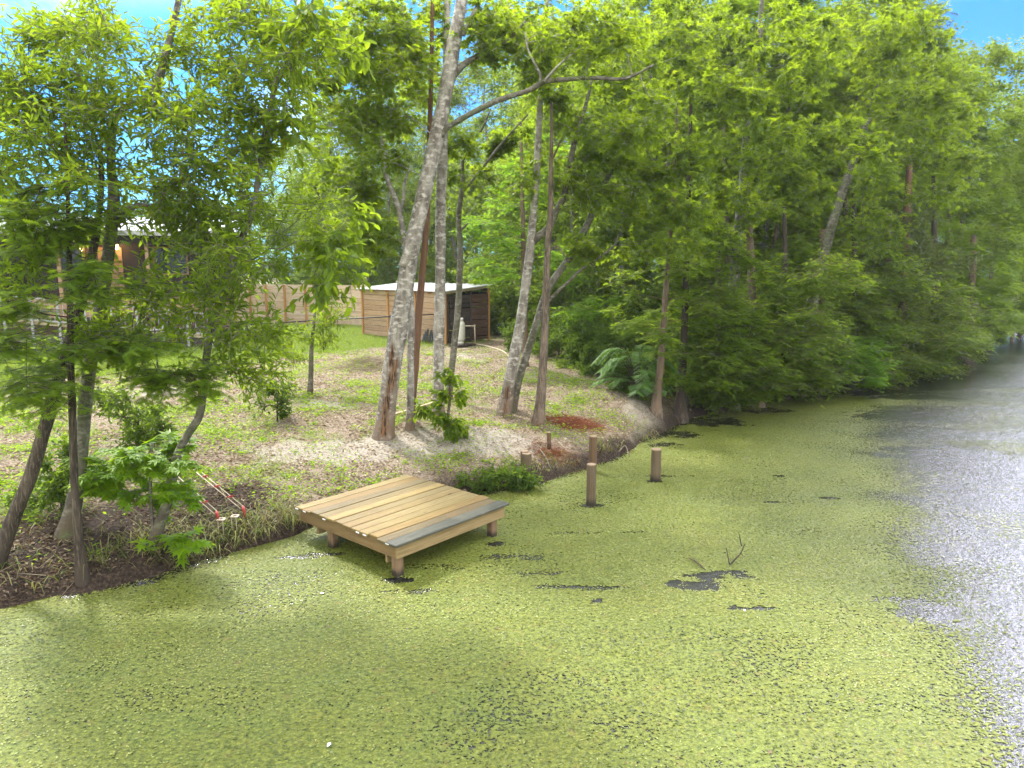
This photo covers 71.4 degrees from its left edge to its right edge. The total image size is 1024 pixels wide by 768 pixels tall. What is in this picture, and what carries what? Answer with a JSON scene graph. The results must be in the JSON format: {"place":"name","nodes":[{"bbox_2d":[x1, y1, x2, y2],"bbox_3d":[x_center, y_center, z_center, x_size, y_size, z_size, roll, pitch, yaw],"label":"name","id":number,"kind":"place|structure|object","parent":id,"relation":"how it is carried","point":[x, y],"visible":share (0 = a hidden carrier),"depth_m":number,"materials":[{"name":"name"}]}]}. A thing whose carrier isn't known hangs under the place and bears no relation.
{"place":"outdoors","nodes":[
{"label":"outdoors","id":0,"kind":"place"},
{"bbox_2d":[0,277,1015,608],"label":"ground","id":1,"kind":"structure","parent":0,"point":[116,575],"depth_m":14.47,"materials":[{"name":"soil"}]},
{"bbox_2d":[0,427,95,514],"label":"dark shrub","id":2,"kind":"object","parent":1,"relation":"on","point":[53,483],"visible":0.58,"depth_m":10.44,"materials":[{"name":"green plant"}]},
{"bbox_2d":[0,27,123,568],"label":"leaning tree","id":3,"kind":"object","parent":1,"relation":"on","point":[29,134],"visible":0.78,"depth_m":8.52,"materials":[{"name":"green plant"}]},
{"bbox_2d":[0,296,235,348],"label":"entry ramp","id":4,"kind":"structure","parent":1,"relation":"on","point":[34,321],"depth_m":27.20,"materials":[{"name":"white paint"}]},
{"bbox_2d":[0,216,241,347],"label":"porch house","id":5,"kind":"structure","parent":1,"relation":"on","point":[125,256],"depth_m":29.36,"materials":[{"name":"brown"}]},
{"bbox_2d":[98,247,125,295],"bbox_3d":[-16.770,-4.676,29.793,0.900,2.050,0.148,-3,10,-17],"label":"door","id":6,"kind":"structure","parent":5,"relation":"in","point":[119,253],"depth_m":29.83,"materials":[{"name":"brown metal"}]},
{"bbox_2d":[152,246,188,274],"bbox_3d":[-14.581,-5.259,30.412,1.360,1.200,0.078,-3,10,-17],"label":"window","id":7,"kind":"structure","parent":5,"relation":"in","point":[160,249],"depth_m":30.40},
{"bbox_2d":[0,122,242,586],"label":"slim cypress","id":8,"kind":"object","parent":1,"relation":"on","point":[155,380],"visible":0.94,"depth_m":8.45,"materials":[{"name":"green plant"}]},
{"bbox_2d":[76,383,179,452],"bbox_3d":[-6.944,0.851,12.811,1.580,1.856,1.988,-7,12,-37],"label":"leafy shrub","id":9,"kind":"object","parent":1,"relation":"on","point":[151,428],"visible":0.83,"depth_m":12.55,"materials":[{"name":"green plant"}]},
{"bbox_2d":[0,0,259,540],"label":"grey tree","id":10,"kind":"object","parent":1,"relation":"on","point":[90,31],"visible":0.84,"depth_m":8.87,"materials":[{"name":"green plant"}]},
{"bbox_2d":[61,429,216,569],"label":"young maple","id":11,"kind":"object","parent":1,"relation":"on","point":[107,484],"visible":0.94,"depth_m":9.77,"materials":[{"name":"green plant"}]},
{"bbox_2d":[0,314,449,381],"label":"wire fence","id":12,"kind":"object","parent":1,"relation":"on","point":[359,326],"visible":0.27,"depth_m":26.57,"materials":[{"name":"black metal"}]},
{"bbox_2d":[97,0,380,552],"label":"crooked tree","id":13,"kind":"object","parent":1,"relation":"on","point":[301,28],"visible":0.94,"depth_m":9.07,"materials":[{"name":"green plant"}]},
{"bbox_2d":[242,195,291,292],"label":"broadleaf tree","id":14,"kind":"object","parent":1,"relation":"on","point":[266,225],"visible":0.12,"depth_m":56.66,"materials":[{"name":"green plant"}]},
{"bbox_2d":[245,368,298,421],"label":"shrub","id":15,"kind":"object","parent":1,"relation":"on","point":[283,399],"visible":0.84,"depth_m":15.60,"materials":[{"name":"green plant"}]},
{"bbox_2d":[254,134,324,283],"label":"broadleaf tree","id":16,"kind":"object","parent":1,"relation":"on","point":[273,179],"visible":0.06,"depth_m":58.57,"materials":[{"name":"green plant"}]},
{"bbox_2d":[231,284,366,324],"bbox_3d":[-16.176,-4.471,40.246,17.734,2.346,0.115,3,10,17],"label":"plank fence","id":17,"kind":"object","parent":1,"relation":"on","point":[283,303],"visible":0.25,"depth_m":39.03,"materials":[{"name":"wood"}]},
{"bbox_2d":[242,287,356,393],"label":"sapling","id":18,"kind":"object","parent":1,"relation":"on","point":[325,341],"visible":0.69,"depth_m":18.46,"materials":[{"name":"green plant"}]},
{"bbox_2d":[263,181,341,293],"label":"broadleaf tree","id":19,"kind":"object","parent":1,"relation":"on","point":[291,232],"visible":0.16,"depth_m":54.01,"materials":[{"name":"green plant"}]},
{"bbox_2d":[0,318,608,479],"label":"lawn grass","id":20,"kind":"structure","parent":1,"relation":"on","point":[338,342],"depth_m":24.72,"materials":[{"name":"plant"}]},
{"bbox_2d":[273,130,368,284],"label":"broadleaf tree","id":21,"kind":"object","parent":1,"relation":"on","point":[302,276],"visible":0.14,"depth_m":44.78,"materials":[{"name":"green plant"}]},
{"bbox_2d":[266,95,384,279],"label":"broadleaf tree","id":22,"kind":"object","parent":1,"relation":"on","point":[328,123],"visible":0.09,"depth_m":46.83,"materials":[{"name":"green plant"}]},
{"bbox_2d":[0,410,665,593],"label":"bank grass","id":23,"kind":"structure","parent":1,"relation":"on","point":[263,517],"depth_m":10.66,"materials":[{"name":"plant"}]},
{"bbox_2d":[0,345,674,564],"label":"weeds","id":24,"kind":"object","parent":1,"relation":"on","point":[480,423],"visible":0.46,"depth_m":15.67,"materials":[{"name":"green plant"}]},
{"bbox_2d":[304,180,401,307],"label":"broadleaf tree","id":25,"kind":"object","parent":1,"relation":"on","point":[385,273],"visible":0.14,"depth_m":42.56,"materials":[{"name":"green plant"}]},
{"bbox_2d":[297,96,421,431],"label":"slim pale tree","id":26,"kind":"object","parent":1,"relation":"on","point":[382,239],"visible":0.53,"depth_m":14.69,"materials":[{"name":"green plant"}]},
{"bbox_2d":[320,354,403,373],"bbox_3d":[-4.920,-0.659,22.918,3.500,0.552,2.063,0,9,0],"label":"straw heap","id":27,"kind":"object","parent":1,"relation":"on","point":[370,366],"visible":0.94,"depth_m":22.84,"materials":[{"name":"beige plant"}]},
{"bbox_2d":[323,112,446,283],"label":"broadleaf tree","id":28,"kind":"object","parent":1,"relation":"on","point":[409,147],"visible":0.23,"depth_m":44.92,"materials":[{"name":"green plant"}]},
{"bbox_2d":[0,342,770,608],"bbox_3d":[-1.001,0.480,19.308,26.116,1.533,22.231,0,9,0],"label":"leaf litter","id":29,"kind":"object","parent":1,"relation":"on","point":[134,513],"visible":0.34,"depth_m":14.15,"materials":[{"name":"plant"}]},
{"bbox_2d":[333,61,466,277],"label":"broadleaf tree","id":30,"kind":"object","parent":1,"relation":"on","point":[424,132],"visible":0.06,"depth_m":49.05,"materials":[{"name":"green plant"}]},
{"bbox_2d":[295,475,508,577],"bbox_3d":[-1.715,2.489,11.252,2.424,1.230,2.328,8,12,40],"label":"swim dock","id":31,"kind":"object","parent":1,"relation":"on","point":[395,521],"visible":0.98,"depth_m":10.80,"materials":[{"name":"brown wood"}]},
{"bbox_2d":[378,171,467,281],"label":"broadleaf tree","id":32,"kind":"object","parent":1,"relation":"on","point":[409,200],"visible":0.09,"depth_m":47.61,"materials":[{"name":"green plant"}]},
{"bbox_2d":[356,282,492,344],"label":"plank shed","id":33,"kind":"structure","parent":1,"relation":"on","point":[378,301],"depth_m":31.25,"materials":[{"name":"brown wood"}]},
{"bbox_2d":[413,0,453,414],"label":"red brown tree","id":34,"kind":"object","parent":1,"relation":"on","point":[432,12],"visible":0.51,"depth_m":14.98,"materials":[{"name":"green plant"}]},
{"bbox_2d":[407,366,472,443],"bbox_3d":[-1.417,0.544,14.836,1.357,1.923,0.900,3,10,18],"label":"leafy vine","id":35,"kind":"object","parent":1,"relation":"on","point":[452,431],"visible":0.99,"depth_m":14.66,"materials":[{"name":"green plant"}]},
{"bbox_2d":[408,59,486,245],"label":"pine tree","id":36,"kind":"object","parent":1,"relation":"on","point":[466,101],"visible":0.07,"depth_m":56.42,"materials":[{"name":"green plant"}]},
{"bbox_2d":[394,0,501,415],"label":"straight pale tree","id":37,"kind":"object","parent":1,"relation":"on","point":[468,150],"visible":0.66,"depth_m":15.93,"materials":[{"name":"grey plant"}]},
{"bbox_2d":[406,160,519,282],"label":"broadleaf tree","id":38,"kind":"object","parent":1,"relation":"on","point":[449,275],"visible":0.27,"depth_m":39.45,"materials":[{"name":"green plant"}]},
{"bbox_2d":[263,0,697,440],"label":"pale tree","id":39,"kind":"object","parent":1,"relation":"on","point":[496,32],"visible":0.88,"depth_m":13.66,"materials":[{"name":"green plant"}]},
{"bbox_2d":[446,109,542,399],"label":"forked sapling","id":40,"kind":"object","parent":1,"relation":"on","point":[504,142],"visible":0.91,"depth_m":17.82,"materials":[{"name":"grey wood"}]},
{"bbox_2d":[479,283,518,336],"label":"wood bush","id":41,"kind":"object","parent":1,"relation":"on","point":[493,325],"visible":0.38,"depth_m":33.35,"materials":[{"name":"green plant"}]},
{"bbox_2d":[452,459,547,494],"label":"dock bush","id":42,"kind":"object","parent":1,"relation":"on","point":[517,481],"visible":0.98,"depth_m":13.38,"materials":[{"name":"green plant"}]},
{"bbox_2d":[448,59,554,267],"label":"broadleaf tree","id":43,"kind":"object","parent":1,"relation":"on","point":[483,134],"visible":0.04,"depth_m":47.79,"materials":[{"name":"green plant"}]},
{"bbox_2d":[432,123,578,324],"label":"broadleaf tree","id":44,"kind":"object","parent":1,"relation":"on","point":[505,313],"visible":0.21,"depth_m":32.25,"materials":[{"name":"green plant"}]},
{"bbox_2d":[447,53,565,273],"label":"broadleaf tree","id":45,"kind":"object","parent":1,"relation":"on","point":[474,74],"visible":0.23,"depth_m":42.12,"materials":[{"name":"green plant"}]},
{"bbox_2d":[497,306,540,351],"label":"wood bush","id":46,"kind":"object","parent":1,"relation":"on","point":[509,333],"visible":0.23,"depth_m":27.67,"materials":[{"name":"green plant"}]},
{"bbox_2d":[480,55,591,250],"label":"broadleaf tree","id":47,"kind":"object","parent":1,"relation":"on","point":[505,120],"visible":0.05,"depth_m":34.61,"materials":[{"name":"green plant"}]},
{"bbox_2d":[449,117,626,366],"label":"back cypress","id":48,"kind":"object","parent":1,"relation":"on","point":[509,273],"visible":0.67,"depth_m":23.22,"materials":[{"name":"green plant"}]},
{"bbox_2d":[531,101,564,425],"bbox_3d":[0.807,-2.470,16.203,0.762,7.540,0.406,0,9,0],"label":"bare snag","id":49,"kind":"object","parent":1,"relation":"on","point":[538,418],"visible":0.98,"depth_m":16.25,"materials":[{"name":"brown plant"}]},
{"bbox_2d":[528,304,588,362],"bbox_3d":[1.700,-1.755,25.575,2.622,2.210,2.674,3,10,16],"label":"wood bush","id":50,"kind":"object","parent":1,"relation":"on","point":[554,342],"visible":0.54,"depth_m":25.34,"materials":[{"name":"green plant"}]},
{"bbox_2d":[537,267,597,335],"bbox_3d":[2.874,-3.284,30.981,3.768,3.694,3.946,8,13,42],"label":"wood bush","id":51,"kind":"object","parent":1,"relation":"on","point":[558,301],"visible":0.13,"depth_m":30.31,"materials":[{"name":"green plant"}]},
{"bbox_2d":[479,43,660,315],"bbox_3d":[2.607,-8.024,29.366,7.829,13.542,7.955,-1,9,-9],"label":"broadleaf tree","id":52,"kind":"object","parent":1,"relation":"on","point":[558,225],"visible":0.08,"depth_m":29.11,"materials":[{"name":"green plant"}]},
{"bbox_2d":[510,410,630,471],"bbox_3d":[0.941,1.291,16.210,2.589,0.978,3.848,5,10,26],"label":"pine straw","id":53,"kind":"object","parent":1,"relation":"on","point":[565,419],"visible":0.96,"depth_m":16.68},
{"bbox_2d":[506,13,650,328],"bbox_3d":[2.833,-7.383,27.594,5.627,12.794,6.414,3,10,16],"label":"forest cypress","id":54,"kind":"object","parent":1,"relation":"on","point":[558,219],"visible":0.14,"depth_m":26.83,"materials":[{"name":"green plant"}]},
{"bbox_2d":[484,0,675,417],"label":"twin pale tree","id":55,"kind":"object","parent":1,"relation":"on","point":[573,129],"visible":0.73,"depth_m":16.35,"materials":[{"name":"green plant"}]},
{"bbox_2d":[552,314,617,370],"bbox_3d":[2.618,-1.311,23.647,2.477,2.087,2.525,1,9,9],"label":"wood bush","id":56,"kind":"object","parent":1,"relation":"on","point":[581,333],"visible":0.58,"depth_m":23.48,"materials":[{"name":"green plant"}]},
{"bbox_2d":[557,271,619,320],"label":"wood bush","id":57,"kind":"object","parent":1,"relation":"on","point":[573,295],"visible":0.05,"depth_m":27.57,"materials":[{"name":"green plant"}]},
{"bbox_2d":[589,435,596,470],"bbox_3d":[1.675,1.641,14.770,0.177,1.161,0.185,0,9,0],"label":"wooden post","id":58,"kind":"object","parent":1,"relation":"on","point":[592,448],"visible":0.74,"depth_m":14.65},
{"bbox_2d":[577,322,637,376],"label":"wood bush","id":59,"kind":"object","parent":1,"relation":"on","point":[588,357],"visible":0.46,"depth_m":22.42,"materials":[{"name":"green plant"}]},
{"bbox_2d":[523,0,700,275],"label":"broadleaf tree","id":60,"kind":"object","parent":1,"relation":"on","point":[600,5],"visible":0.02,"depth_m":31.48,"materials":[{"name":"green plant"}]},
{"bbox_2d":[580,278,645,345],"bbox_3d":[4.210,-2.216,25.952,3.618,3.386,3.454,4,10,22],"label":"wood bush","id":61,"kind":"object","parent":1,"relation":"on","point":[620,292],"visible":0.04,"depth_m":25.48,"materials":[{"name":"green plant"}]},
{"bbox_2d":[512,17,729,412],"bbox_3d":[2.457,-3.731,16.930,5.178,9.634,2.974,2,10,14],"label":"leaning grey tree","id":62,"kind":"object","parent":1,"relation":"on","point":[658,204],"visible":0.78,"depth_m":16.34,"materials":[{"name":"green plant"}]},
{"bbox_2d":[604,347,665,393],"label":"wood bush","id":63,"kind":"object","parent":1,"relation":"on","point":[623,387],"visible":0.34,"depth_m":19.93,"materials":[{"name":"green plant"}]},
{"bbox_2d":[590,345,680,397],"bbox_3d":[3.241,-0.318,19.402,2.031,1.483,2.444,-9,13,-42],"label":"feathery mimosa","id":64,"kind":"object","parent":1,"relation":"on","point":[635,390],"visible":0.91,"depth_m":19.26,"materials":[{"name":"green plant"}]},
{"bbox_2d":[592,280,680,366],"bbox_3d":[4.605,-1.825,24.042,3.618,3.386,3.454,-1,9,-5],"label":"wood bush","id":65,"kind":"object","parent":1,"relation":"on","point":[656,293],"visible":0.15,"depth_m":23.45,"materials":[{"name":"green plant"}]},
{"bbox_2d":[570,160,711,341],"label":"broadleaf tree","id":66,"kind":"object","parent":1,"relation":"on","point":[610,238],"visible":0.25,"depth_m":24.65,"materials":[{"name":"green plant"}]},
{"bbox_2d":[610,312,688,387],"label":"young cypress","id":67,"kind":"object","parent":1,"relation":"on","point":[631,334],"visible":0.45,"depth_m":21.63,"materials":[{"name":"green plant"}]},
{"bbox_2d":[542,0,778,315],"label":"broadleaf tree","id":68,"kind":"object","parent":1,"relation":"on","point":[593,229],"visible":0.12,"depth_m":24.37,"materials":[{"name":"green plant"}]},
{"bbox_2d":[596,99,735,419],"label":"pond cypress","id":69,"kind":"object","parent":1,"relation":"on","point":[662,339],"visible":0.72,"depth_m":18.34,"materials":[{"name":"green plant"}]},
{"bbox_2d":[627,284,704,372],"bbox_3d":[5.369,-1.662,23.796,3.454,3.386,3.618,5,11,30],"label":"wood bush","id":70,"kind":"object","parent":1,"relation":"on","point":[643,309],"visible":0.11,"depth_m":23.05,"materials":[{"name":"green plant"}]},
{"bbox_2d":[571,0,766,280],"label":"broadleaf tree","id":71,"kind":"object","parent":1,"relation":"on","point":[640,3],"visible":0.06,"depth_m":27.05,"materials":[{"name":"green plant"}]},
{"bbox_2d":[610,0,817,305],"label":"broadleaf tree","id":72,"kind":"object","parent":1,"relation":"on","point":[684,131],"visible":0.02,"depth_m":26.58,"materials":[{"name":"green plant"}]},
{"bbox_2d":[644,86,803,423],"bbox_3d":[5.440,-3.213,18.688,4.358,9.101,3.153,0,9,0],"label":"tree","id":73,"kind":"object","parent":1,"relation":"on","point":[680,409],"visible":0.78,"depth_m":18.44,"materials":[{"name":"green plant"}]},
{"bbox_2d":[667,219,782,418],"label":"drooping cypress","id":74,"kind":"object","parent":1,"relation":"on","point":[716,400],"visible":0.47,"depth_m":19.65,"materials":[{"name":"green plant"}]},
{"bbox_2d":[653,0,828,356],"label":"forest cypress","id":75,"kind":"object","parent":1,"relation":"on","point":[735,8],"visible":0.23,"depth_m":23.82,"materials":[{"name":"green plant"}]},
{"bbox_2d":[714,240,823,378],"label":"broadleaf tree","id":76,"kind":"object","parent":1,"relation":"on","point":[768,257],"visible":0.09,"depth_m":23.09,"materials":[{"name":"green plant"}]},
{"bbox_2d":[629,0,913,409],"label":"overhanging maple","id":77,"kind":"object","parent":1,"relation":"on","point":[744,90],"visible":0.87,"depth_m":17.23,"materials":[{"name":"green plant"}]},
{"bbox_2d":[674,182,885,407],"bbox_3d":[7.501,-2.374,20.428,5.708,7.153,5.417,0,9,0],"label":"drooping cypress","id":78,"kind":"object","parent":1,"relation":"on","point":[810,284],"visible":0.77,"depth_m":19.61,"materials":[{"name":"green plant"}]},
{"bbox_2d":[697,0,865,355],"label":"forest cypress","id":79,"kind":"object","parent":1,"relation":"on","point":[793,107],"visible":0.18,"depth_m":24.09,"materials":[{"name":"green plant"}]},
{"bbox_2d":[722,207,864,403],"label":"drooping cypress","id":80,"kind":"object","parent":1,"relation":"on","point":[784,266],"visible":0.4,"depth_m":21.34,"materials":[{"name":"green plant"}]},
{"bbox_2d":[685,0,908,307],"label":"broadleaf tree","id":81,"kind":"object","parent":1,"relation":"on","point":[767,240],"visible":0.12,"depth_m":25.00,"materials":[{"name":"green plant"}]},
{"bbox_2d":[708,51,914,320],"bbox_3d":[11.639,-7.245,29.034,7.955,13.542,7.829,-7,12,-36],"label":"broadleaf tree","id":82,"kind":"object","parent":1,"relation":"on","point":[837,100],"visible":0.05,"depth_m":27.30,"materials":[{"name":"green plant"}]},
{"bbox_2d":[776,229,903,392],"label":"bright cypress","id":83,"kind":"object","parent":1,"relation":"on","point":[861,367],"visible":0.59,"depth_m":23.11,"materials":[{"name":"green plant"}]},
{"bbox_2d":[778,5,929,368],"bbox_3d":[12.300,-6.944,27.092,5.978,13.594,6.815,-6,11,-34],"label":"forest cypress","id":84,"kind":"object","parent":1,"relation":"on","point":[882,171],"visible":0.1,"depth_m":26.04,"materials":[{"name":"green plant"}]},
{"bbox_2d":[769,0,976,318],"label":"broadleaf tree","id":85,"kind":"object","parent":1,"relation":"on","point":[919,176],"visible":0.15,"depth_m":28.12,"materials":[{"name":"green plant"}]},
{"bbox_2d":[825,219,933,371],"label":"broadleaf tree","id":86,"kind":"object","parent":1,"relation":"on","point":[882,274],"visible":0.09,"depth_m":26.06,"materials":[{"name":"green plant"}]},
{"bbox_2d":[825,193,948,391],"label":"drooping cypress","id":87,"kind":"object","parent":1,"relation":"on","point":[888,330],"visible":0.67,"depth_m":23.82,"materials":[{"name":"green plant"}]},
{"bbox_2d":[792,0,997,396],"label":"bright maple","id":88,"kind":"object","parent":1,"relation":"on","point":[883,32],"visible":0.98,"depth_m":20.77,"materials":[{"name":"green plant"}]},
{"bbox_2d":[795,0,998,230],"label":"broadleaf tree","id":89,"kind":"object","parent":1,"relation":"on","point":[942,11],"visible":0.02,"depth_m":29.53,"materials":[{"name":"green plant"}]},
{"bbox_2d":[843,37,977,345],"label":"forest cypress","id":90,"kind":"object","parent":1,"relation":"on","point":[949,224],"visible":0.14,"depth_m":28.87,"materials":[{"name":"green plant"}]},
{"bbox_2d":[838,162,993,376],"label":"cypress","id":91,"kind":"object","parent":1,"relation":"on","point":[924,248],"visible":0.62,"depth_m":26.00,"materials":[{"name":"green plant"}]},
{"bbox_2d":[839,214,1005,382],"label":"olive cypress","id":92,"kind":"object","parent":1,"relation":"on","point":[927,366],"visible":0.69,"depth_m":25.68,"materials":[{"name":"green plant"}]},
{"bbox_2d":[869,55,1021,350],"bbox_3d":[19.138,-8.320,33.715,8.353,14.219,8.221,5,11,29],"label":"broadleaf tree","id":93,"kind":"object","parent":1,"relation":"on","point":[967,194],"visible":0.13,"depth_m":31.94,"materials":[{"name":"green plant"}]},
{"bbox_2d":[908,176,1005,375],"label":"drooping cypress","id":94,"kind":"object","parent":1,"relation":"on","point":[936,320],"visible":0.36,"depth_m":28.18,"materials":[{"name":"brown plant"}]},
{"bbox_2d":[892,35,1023,323],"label":"broadleaf tree","id":95,"kind":"object","parent":1,"relation":"on","point":[996,55],"visible":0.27,"depth_m":34.06,"materials":[{"name":"green plant"}]},
{"bbox_2d":[894,60,1023,346],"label":"forest cypress","id":96,"kind":"object","parent":1,"relation":"on","point":[1003,257],"visible":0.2,"depth_m":32.54,"materials":[{"name":"green plant"}]},
{"bbox_2d":[913,35,1023,310],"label":"broadleaf tree","id":97,"kind":"object","parent":1,"relation":"on","point":[1002,94],"visible":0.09,"depth_m":39.73,"materials":[{"name":"green plant"}]},
{"bbox_2d":[922,235,1023,359],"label":"tree","id":98,"kind":"object","parent":1,"relation":"on","point":[1009,316],"visible":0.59,"depth_m":31.40,"materials":[{"name":"green plant"}]},
{"bbox_2d":[941,99,1023,330],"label":"forest cypress","id":99,"kind":"object","parent":1,"relation":"on","point":[1015,132],"visible":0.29,"depth_m":36.93,"materials":[{"name":"green plant"}]},
{"bbox_2d":[980,190,1023,340],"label":"forest cypress","id":100,"kind":"object","parent":1,"relation":"on","point":[1015,311],"visible":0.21,"depth_m":39.80,"materials":[{"name":"green plant"}]},
{"bbox_2d":[0,332,1023,767],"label":"pond water","id":101,"kind":"structure","parent":0,"point":[984,466],"depth_m":11.19,"materials":[{"name":"black liquid"}]},
{"bbox_2d":[0,351,1023,767],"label":"duckweed","id":102,"kind":"object","parent":101,"relation":"on","point":[396,631],"visible":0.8,"depth_m":8.06,"materials":[{"name":"plant"}]},
{"bbox_2d":[586,463,595,506],"bbox_3d":[1.409,2.090,12.708,0.184,1.350,0.230,0,9,0],"label":"wooden post","id":103,"kind":"object","parent":101,"relation":"on","point":[591,488],"visible":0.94,"depth_m":12.60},
{"bbox_2d":[650,448,661,481],"bbox_3d":[2.857,1.847,14.147,0.227,1.161,0.245,0,9,0],"label":"wooden post","id":104,"kind":"object","parent":101,"relation":"on","point":[655,474],"visible":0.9,"depth_m":14.02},
{"bbox_2d":[0,0,1023,275],"label":"sky","id":105,"kind":"structure","parent":0,"point":[986,18],"materials":[{"name":"blue"}]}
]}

